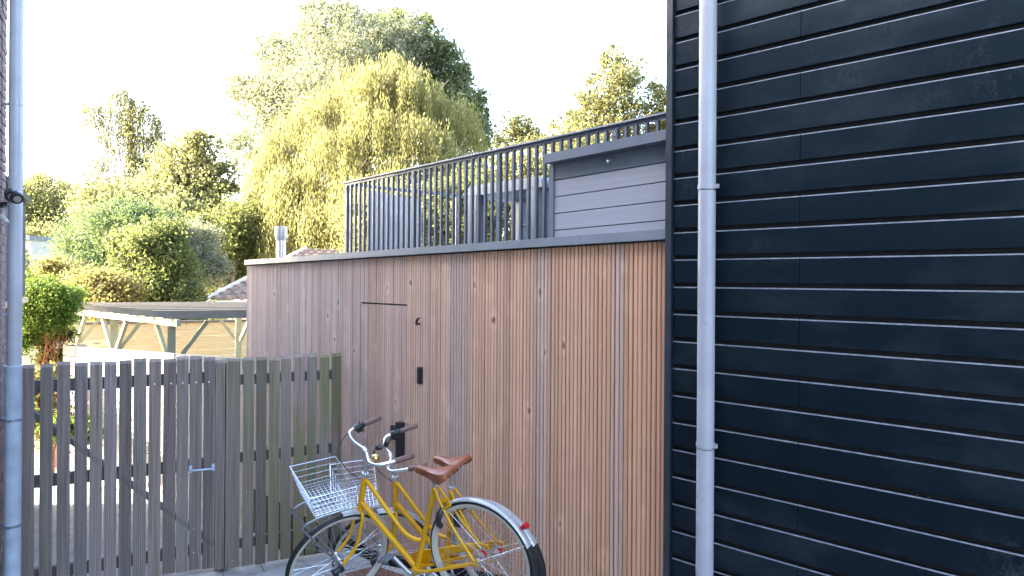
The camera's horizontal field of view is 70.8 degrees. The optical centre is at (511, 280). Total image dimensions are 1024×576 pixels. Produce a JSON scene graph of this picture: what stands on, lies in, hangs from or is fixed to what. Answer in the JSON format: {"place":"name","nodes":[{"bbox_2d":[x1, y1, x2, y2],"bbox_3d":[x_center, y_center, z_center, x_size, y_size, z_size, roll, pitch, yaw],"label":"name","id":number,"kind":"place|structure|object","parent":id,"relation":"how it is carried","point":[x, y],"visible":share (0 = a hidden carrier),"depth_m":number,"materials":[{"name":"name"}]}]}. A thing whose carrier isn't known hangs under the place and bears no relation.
{"place":"outdoors","nodes":[
{"label":"outdoors","id":0,"kind":"place"},
{"bbox_2d":[22,318,241,459],"bbox_3d":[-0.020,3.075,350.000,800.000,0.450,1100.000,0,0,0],"label":"ground","id":1,"kind":"structure","parent":0,"point":[37,455],"depth_m":23.04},
{"bbox_2d":[7,160,88,237],"bbox_3d":[-25.521,-2.023,39.141,9.250,9.514,6.352,0,0,45],"label":"pale tree","id":2,"kind":"object","parent":1,"relation":"on","point":[42,191],"visible":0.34,"depth_m":39.12,"materials":[{"name":"green plant"}]},
{"bbox_2d":[25,235,76,269],"bbox_3d":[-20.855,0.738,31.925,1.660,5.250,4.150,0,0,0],"label":"white house","id":3,"kind":"structure","parent":1,"relation":"on","point":[34,247],"depth_m":30.43,"materials":[{"name":"paint"}]},
{"bbox_2d":[34,360,73,453],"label":"spiky bush","id":4,"kind":"object","parent":1,"relation":"on","point":[37,397],"visible":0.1,"depth_m":9.49,"materials":[{"name":"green plant"}]},
{"bbox_2d":[22,267,92,396],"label":"bush","id":5,"kind":"object","parent":1,"relation":"on","point":[51,306],"visible":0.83,"depth_m":9.86,"materials":[{"name":"green plant"}]},
{"bbox_2d":[35,413,103,445],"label":"garden plant","id":6,"kind":"object","parent":1,"relation":"on","point":[72,427],"visible":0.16,"depth_m":9.06,"materials":[{"name":"green plant"}]},
{"bbox_2d":[25,251,162,338],"bbox_3d":[-8.636,1.100,14.611,3.060,3.402,1.682,0,0,22],"label":"autumn shrub","id":7,"kind":"object","parent":1,"relation":"on","point":[108,286],"visible":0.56,"depth_m":14.25,"materials":[{"name":"yellow plant"}]},
{"bbox_2d":[25,243,214,347],"bbox_3d":[-9.457,0.921,16.799,6.816,3.754,2.948,0,0,12],"label":"hedge row","id":8,"kind":"object","parent":1,"relation":"on","point":[29,258],"visible":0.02,"depth_m":16.84,"materials":[{"name":"green plant"}]},
{"bbox_2d":[73,80,171,187],"bbox_3d":[-15.636,-2.652,28.982,3.728,10.822,1.406,0,0,0],"label":"birch tree","id":9,"kind":"object","parent":1,"relation":"on","point":[129,132],"visible":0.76,"depth_m":28.83,"materials":[{"name":"green plant"}]},
{"bbox_2d":[34,182,221,344],"bbox_3d":[-8.759,0.268,16.674,4.539,5.098,3.033,0,0,16],"label":"blue green shrub","id":10,"kind":"object","parent":1,"relation":"on","point":[81,246],"visible":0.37,"depth_m":16.51,"materials":[{"name":"green plant"}]},
{"bbox_2d":[52,169,212,344],"bbox_3d":[-12.143,-0.436,23.784,5.975,6.452,3.576,0,0,14],"label":"yellow bush","id":11,"kind":"object","parent":1,"relation":"on","point":[94,191],"visible":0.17,"depth_m":23.35,"materials":[{"name":"green plant"}]},
{"bbox_2d":[90,206,220,319],"bbox_3d":[-7.712,0.606,15.509,2.899,4.419,2.202,0,0,0],"label":"leafy shrub","id":12,"kind":"object","parent":1,"relation":"on","point":[144,251],"visible":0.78,"depth_m":15.26,"materials":[{"name":"green plant"}]},
{"bbox_2d":[64,319,246,430],"bbox_3d":[-5.049,1.801,14.061,6.600,2.083,0.080,0,0,-26],"label":"larch board fence","id":13,"kind":"object","parent":1,"relation":"on","point":[145,334],"visible":0.07,"depth_m":13.52,"materials":[{"name":"beige wood"}]},
{"bbox_2d":[72,302,246,407],"bbox_3d":[-4.679,1.602,11.670,5.458,2.416,3.236,0,0,43],"label":"timber pergola","id":14,"kind":"object","parent":1,"relation":"on","point":[172,314],"visible":0.45,"depth_m":10.90,"materials":[{"name":"beige wood"}]},
{"bbox_2d":[124,121,244,212],"bbox_3d":[-12.027,-1.598,26.103,4.467,8.781,5.221,0,0,0],"label":"olive tree","id":15,"kind":"object","parent":1,"relation":"on","point":[192,167],"visible":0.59,"depth_m":26.31,"materials":[{"name":"green plant"}]},
{"bbox_2d":[180,214,237,349],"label":"grey green shrub","id":16,"kind":"object","parent":1,"relation":"on","point":[218,268],"visible":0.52,"depth_m":17.63,"materials":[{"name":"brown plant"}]},
{"bbox_2d":[174,188,288,341],"bbox_3d":[-8.378,-0.234,21.900,4.561,6.100,8.339,0,0,-22],"label":"lime shrub","id":17,"kind":"object","parent":1,"relation":"on","point":[237,238],"visible":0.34,"depth_m":22.36,"materials":[{"name":"green plant"}]},
{"bbox_2d":[206,247,343,354],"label":"tiled house","id":18,"kind":"structure","parent":1,"relation":"on","point":[231,292],"depth_m":17.20,"materials":[{"name":"ceramic"}]},
{"bbox_2d":[214,353,340,570],"bbox_3d":[-1.997,1.735,6.168,1.032,2.204,0.154,0,0,-29],"label":"slat fence","id":19,"kind":"object","parent":1,"relation":"on","point":[230,379],"visible":0.93,"depth_m":6.07,"materials":[{"name":"wood"}]},
{"bbox_2d":[206,0,452,204],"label":"white willow tree","id":20,"kind":"object","parent":1,"relation":"on","point":[279,67],"visible":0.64,"depth_m":31.96,"materials":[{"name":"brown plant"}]},
{"bbox_2d":[239,40,489,277],"bbox_3d":[-4.860,-2.732,23.832,8.709,11.195,5.585,0,0,0],"label":"weeping willow tree","id":21,"kind":"object","parent":1,"relation":"on","point":[385,115],"visible":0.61,"depth_m":23.36,"materials":[{"name":"green plant"}]},
{"bbox_2d":[303,173,450,252],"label":"terrace bush","id":22,"kind":"object","parent":1,"relation":"on","point":[339,209],"visible":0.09,"depth_m":17.55,"materials":[{"name":"green plant"}]},
{"bbox_2d":[369,1,500,244],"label":"broadleaf tree","id":23,"kind":"object","parent":1,"relation":"on","point":[445,60],"visible":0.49,"depth_m":35.08,"materials":[{"name":"green plant"}]},
{"bbox_2d":[406,138,518,245],"bbox_3d":[-1.095,-0.216,17.900,3.662,6.141,3.094,0,0,0],"label":"terrace bush","id":24,"kind":"object","parent":1,"relation":"on","point":[462,207],"visible":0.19,"depth_m":17.48,"materials":[{"name":"green plant"}]},
{"bbox_2d":[484,102,547,168],"bbox_3d":[0.223,-2.362,30.884,3.048,10.449,2.920,0,0,-40],"label":"sparse tree","id":25,"kind":"object","parent":1,"relation":"on","point":[518,131],"visible":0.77,"depth_m":30.69,"materials":[{"name":"green plant"}]},
{"bbox_2d":[449,115,612,240],"bbox_3d":[0.930,-0.769,18.587,4.368,7.267,3.411,0,0,-35],"label":"terrace bush","id":26,"kind":"object","parent":1,"relation":"on","point":[583,140],"visible":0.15,"depth_m":18.15,"materials":[{"name":"green plant"}]},
{"bbox_2d":[540,43,664,141],"bbox_3d":[3.482,-3.036,27.070,4.800,11.848,3.808,0,0,-25],"label":"tree","id":27,"kind":"object","parent":1,"relation":"on","point":[598,107],"visible":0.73,"depth_m":26.61,"materials":[{"name":"green plant"}]},
{"bbox_2d":[638,74,665,131],"bbox_3d":[5.885,-2.557,26.907,2.532,10.923,2.219,0,0,-18],"label":"edge tree","id":28,"kind":"object","parent":1,"relation":"on","point":[660,94],"visible":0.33,"depth_m":26.82,"materials":[{"name":"green plant"}]},
{"bbox_2d":[34,460,281,575],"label":"garden path","id":29,"kind":"structure","parent":0,"point":[54,526],"depth_m":7.97,"materials":[{"name":"grey concrete"}]},
{"bbox_2d":[3,176,31,487],"bbox_3d":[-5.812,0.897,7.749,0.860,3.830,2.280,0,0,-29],"label":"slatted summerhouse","id":30,"kind":"structure","parent":29,"relation":"on","point":[27,199],"depth_m":8.32,"materials":[{"name":"wood"}]},
{"bbox_2d":[25,341,85,465],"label":"old garden boards","id":31,"kind":"object","parent":29,"relation":"on","point":[27,361],"visible":0.1,"depth_m":10.67,"materials":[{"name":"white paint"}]},
{"bbox_2d":[63,346,242,518],"bbox_3d":[-4.609,1.855,9.255,3.791,1.911,0.124,0,0,28],"label":"white board fence","id":32,"kind":"object","parent":29,"relation":"on","point":[70,353],"visible":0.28,"depth_m":9.36,"materials":[{"name":"paint"}]},
{"bbox_2d":[191,548,350,575],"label":"yard pavement","id":33,"kind":"structure","parent":0,"point":[251,570],"depth_m":5.97,"materials":[{"name":"concrete"}]},
{"bbox_2d":[0,0,7,575],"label":"brick house","id":34,"kind":"structure","parent":33,"relation":"on","point":[3,57],"depth_m":4.90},
{"bbox_2d":[0,0,23,575],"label":"downpipe","id":35,"kind":"object","parent":34,"relation":"attached to","point":[12,419],"visible":1,"depth_m":4.82,"materials":[{"name":"grey metal"}]},
{"bbox_2d":[0,187,23,224],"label":"floodlight","id":36,"kind":"object","parent":34,"relation":"attached to","point":[13,195],"visible":1,"depth_m":4.59,"materials":[{"name":"black plastic"}]},
{"bbox_2d":[21,356,214,575],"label":"garden gate","id":37,"kind":"structure","parent":33,"relation":"on","point":[175,466],"depth_m":5.54,"materials":[{"name":"wood"}]},
{"bbox_2d":[252,550,432,575],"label":"ramp","id":38,"kind":"structure","parent":33,"relation":"on","point":[311,570],"depth_m":5.84,"materials":[{"name":"grey concrete"}]},
{"bbox_2d":[285,415,537,575],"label":"bicycle","id":39,"kind":"object","parent":38,"relation":"on","point":[419,561],"visible":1,"depth_m":4.29,"materials":[{"name":"yellow metal"}]},
{"bbox_2d":[244,229,664,575],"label":"timber garage","id":40,"kind":"structure","parent":33,"relation":"on","point":[527,375],"depth_m":4.82,"materials":[{"name":"brown wood"}]},
{"bbox_2d":[275,226,287,257],"bbox_3d":[-2.759,-0.355,8.600,0.148,0.575,0.148,0,0,0],"label":"steel flue","id":41,"kind":"object","parent":40,"relation":"on","point":[281,234],"visible":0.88,"depth_m":8.55,"materials":[{"name":"silver metal"}]},
{"bbox_2d":[359,303,406,556],"bbox_3d":[-1.070,1.238,5.967,0.023,2.075,0.710,0,0,-42],"label":"door","id":42,"kind":"structure","parent":40,"relation":"in","point":[383,373],"depth_m":5.95,"materials":[{"name":"brown wood"}]},
{"bbox_2d":[370,190,421,250],"bbox_3d":[-1.233,-0.553,7.614,0.547,0.790,0.018,0,0,-13],"label":"windscreen panel","id":43,"kind":"object","parent":40,"relation":"on","point":[390,222],"visible":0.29,"depth_m":7.59,"materials":[{"name":"glass"}]},
{"bbox_2d":[342,111,665,252],"bbox_3d":[0.922,-0.579,6.678,2.885,0.970,4.882,0,0,-42],"label":"roof balustrade","id":44,"kind":"object","parent":40,"relation":"on","point":[616,127],"visible":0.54,"depth_m":6.08,"materials":[{"name":"grey metal"}]},
{"bbox_2d":[468,176,548,243],"bbox_3d":[0.183,-0.504,6.851,0.750,0.810,1.050,0,0,-42],"label":"terrace bar table","id":45,"kind":"object","parent":40,"relation":"on","point":[517,205],"visible":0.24,"depth_m":6.78,"materials":[{"name":"grey metal"}]},
{"bbox_2d":[543,129,665,247],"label":"shed","id":46,"kind":"structure","parent":40,"relation":"on","point":[615,186],"depth_m":4.21,"materials":[{"name":"grey wood"}]},
{"bbox_2d":[663,0,1023,575],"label":"black house","id":47,"kind":"structure","parent":33,"relation":"on","point":[869,342],"depth_m":3.14,"materials":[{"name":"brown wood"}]},
{"bbox_2d":[696,0,718,575],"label":"downpipe","id":48,"kind":"object","parent":47,"relation":"attached to","point":[708,186],"visible":1,"depth_m":3.52,"materials":[{"name":"grey metal"}]},
{"bbox_2d":[5,0,666,235],"label":"sky","id":49,"kind":"structure","parent":0,"point":[524,50],"materials":[{"name":"white"}]},
{"bbox_2d":[345,567,404,575],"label":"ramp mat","id":50,"kind":"object","parent":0,"point":[365,571],"visible":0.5,"depth_m":5.54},
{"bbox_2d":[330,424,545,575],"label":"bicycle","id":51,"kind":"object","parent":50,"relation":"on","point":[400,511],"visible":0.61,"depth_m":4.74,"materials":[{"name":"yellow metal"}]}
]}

